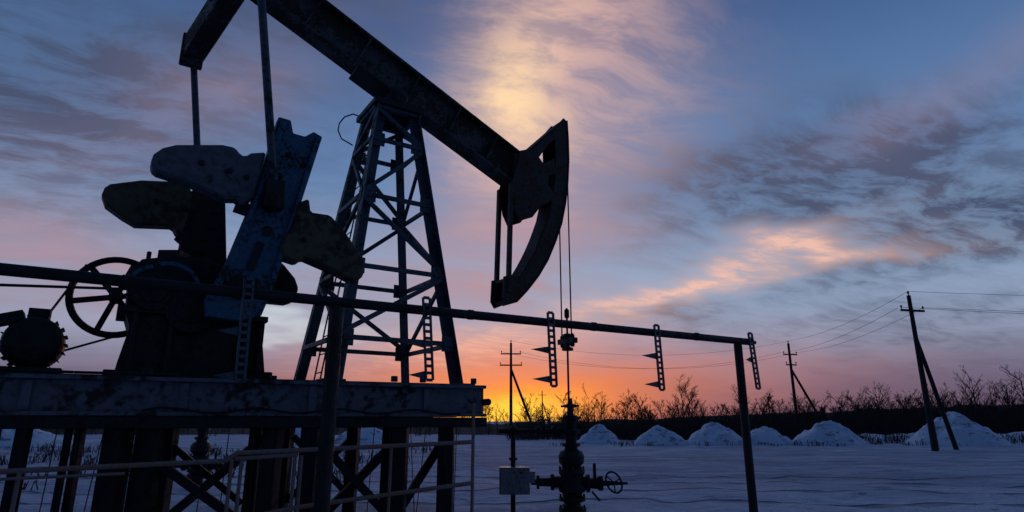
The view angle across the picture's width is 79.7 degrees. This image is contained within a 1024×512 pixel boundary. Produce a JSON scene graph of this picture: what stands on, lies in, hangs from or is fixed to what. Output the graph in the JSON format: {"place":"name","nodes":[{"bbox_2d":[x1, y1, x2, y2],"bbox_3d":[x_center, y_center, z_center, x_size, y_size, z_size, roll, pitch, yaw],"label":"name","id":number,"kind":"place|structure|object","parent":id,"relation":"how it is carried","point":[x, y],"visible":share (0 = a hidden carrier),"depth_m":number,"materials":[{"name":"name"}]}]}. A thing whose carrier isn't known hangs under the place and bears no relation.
{"place":"outdoors","nodes":[
{"label":"outdoors","id":0,"kind":"place"},
{"bbox_2d":[0,421,1023,511],"bbox_3d":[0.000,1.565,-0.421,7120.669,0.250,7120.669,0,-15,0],"label":"snow ground","id":1,"kind":"structure","parent":0,"point":[889,477],"depth_m":18.32,"materials":[{"name":"white snow"}]},
{"bbox_2d":[0,429,72,446],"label":"snow pile","id":2,"kind":"object","parent":1,"relation":"on","point":[41,437],"visible":0.48,"depth_m":41.17,"materials":[{"name":"white snow"}]},
{"bbox_2d":[175,428,238,484],"bbox_3d":[-7.865,4.905,15.767,1.770,2.120,0.500,0,-15,0],"label":"wellhead","id":3,"kind":"object","parent":1,"relation":"on","point":[197,448],"visible":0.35,"depth_m":15.57,"materials":[{"name":"metal"}]},
{"bbox_2d":[0,403,474,511],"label":"pipe fence","id":4,"kind":"object","parent":1,"relation":"on","point":[272,454],"visible":1,"depth_m":6.88,"materials":[{"name":"grey metal"}]},
{"bbox_2d":[0,368,490,511],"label":"steel platform","id":5,"kind":"structure","parent":1,"relation":"on","point":[156,412],"depth_m":7.42,"materials":[{"name":"paint"}]},
{"bbox_2d":[0,0,577,397],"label":"pumpjack","id":6,"kind":"object","parent":5,"relation":"on","point":[178,334],"visible":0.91,"depth_m":9.27,"materials":[{"name":"grey paint"}]},
{"bbox_2d":[295,428,336,437],"bbox_3d":[-20.030,16.567,57.795,7.860,1.439,6.656,0,-15,0],"label":"snow pile","id":7,"kind":"object","parent":1,"relation":"on","point":[298,432],"visible":0.06,"depth_m":55.55,"materials":[{"name":"white snow"}]},
{"bbox_2d":[334,428,381,443],"bbox_3d":[-11.369,14.013,47.984,5.913,1.273,5.111,0,-15,0],"label":"snow pile","id":8,"kind":"object","parent":1,"relation":"on","point":[366,436],"visible":0.42,"depth_m":46.52,"materials":[{"name":"white snow"}]},
{"bbox_2d":[0,263,760,511],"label":"pipe rack","id":9,"kind":"object","parent":1,"relation":"on","point":[337,306],"visible":1,"depth_m":6.55,"materials":[{"name":"black metal"}]},
{"bbox_2d":[0,397,1023,490],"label":"bare shrubs","id":10,"kind":"object","parent":1,"relation":"on","point":[861,424],"visible":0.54,"depth_m":55.16,"materials":[{"name":"black plant"}]},
{"bbox_2d":[500,340,536,437],"bbox_3d":[0.736,12.997,59.714,3.891,9.630,0.547,3,-15,-10],"label":"utility pole","id":11,"kind":"object","parent":1,"relation":"on","point":[510,397],"visible":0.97,"depth_m":59.71,"materials":[{"name":"brown wood"}]},
{"bbox_2d":[542,391,548,422],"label":"utility pole","id":12,"kind":"object","parent":1,"relation":"on","point":[543,404],"visible":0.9,"depth_m":145.70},
{"bbox_2d":[499,398,627,511],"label":"wellhead","id":13,"kind":"object","parent":1,"relation":"on","point":[571,482],"visible":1,"depth_m":11.16,"materials":[{"name":"metal"}]},
{"bbox_2d":[578,424,620,443],"bbox_3d":[6.530,13.382,46.100,3.430,1.511,2.700,0,-15,0],"label":"snow pile","id":14,"kind":"object","parent":1,"relation":"on","point":[599,434],"visible":0.93,"depth_m":45.39,"materials":[{"name":"white snow"}]},
{"bbox_2d":[634,425,688,445],"bbox_3d":[10.679,12.909,44.225,4.129,1.451,3.288,0,-15,0],"label":"snow pile","id":15,"kind":"object","parent":1,"relation":"on","point":[655,435],"visible":0.99,"depth_m":43.29,"materials":[{"name":"white snow"}]},
{"bbox_2d":[687,422,742,445],"bbox_3d":[14.507,12.669,43.728,4.516,1.656,3.952,0,-15,0],"label":"snow pile","id":16,"kind":"object","parent":1,"relation":"on","point":[716,434],"visible":0.91,"depth_m":42.66,"materials":[{"name":"white snow"}]},
{"bbox_2d":[420,364,1023,428],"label":"distant bare trees","id":17,"kind":"object","parent":1,"relation":"on","point":[873,404],"visible":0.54,"depth_m":66.83,"materials":[{"name":"brown plant"}]},
{"bbox_2d":[751,426,795,444],"bbox_3d":[18.224,12.921,44.092,4.095,1.358,3.268,0,-15,0],"label":"snow pile","id":18,"kind":"object","parent":1,"relation":"on","point":[765,435],"visible":0.83,"depth_m":43.20,"materials":[{"name":"white snow"}]},
{"bbox_2d":[783,341,822,432],"bbox_3d":[28.462,12.933,59.265,4.119,9.540,0.530,1,-15,-4],"label":"utility pole","id":19,"kind":"object","parent":1,"relation":"on","point":[790,364],"visible":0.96,"depth_m":59.24,"materials":[{"name":"brown wood"}]},
{"bbox_2d":[792,420,868,445],"bbox_3d":[22.707,12.729,44.166,5.559,1.767,4.246,0,-15,0],"label":"snow pile","id":20,"kind":"object","parent":1,"relation":"on","point":[831,433],"visible":0.98,"depth_m":43.10,"materials":[{"name":"white snow"}]},
{"bbox_2d":[900,291,958,450],"bbox_3d":[24.773,6.855,36.593,3.716,9.482,0.983,13,-20,-40],"label":"utility pole","id":21,"kind":"object","parent":1,"relation":"on","point":[921,359],"visible":0.88,"depth_m":36.18,"materials":[{"name":"brown wood"}]},
{"bbox_2d":[505,291,1023,368],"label":"power lines","id":22,"kind":"object","parent":21,"relation":"attached to","point":[809,336],"visible":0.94,"depth_m":47.90,"materials":[{"name":"metal"}]},
{"bbox_2d":[859,431,1023,442],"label":"snow bank","id":23,"kind":"structure","parent":1,"relation":"on","point":[912,434],"depth_m":48.69,"materials":[{"name":"white snow"}]},
{"bbox_2d":[903,411,1013,446],"bbox_3d":[31.894,12.411,44.173,7.038,2.385,5.544,0,-15,0],"label":"snow pile","id":24,"kind":"object","parent":1,"relation":"on","point":[967,431],"visible":0.85,"depth_m":42.80,"materials":[{"name":"white snow"}]},
{"bbox_2d":[0,0,1023,420],"label":"sky","id":25,"kind":"structure","parent":0,"point":[777,171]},
{"bbox_2d":[44,405,1022,437],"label":"wooded embankment","id":26,"kind":"structure","parent":0,"point":[463,431],"depth_m":79.62,"materials":[{"name":"black plant"}]}
]}

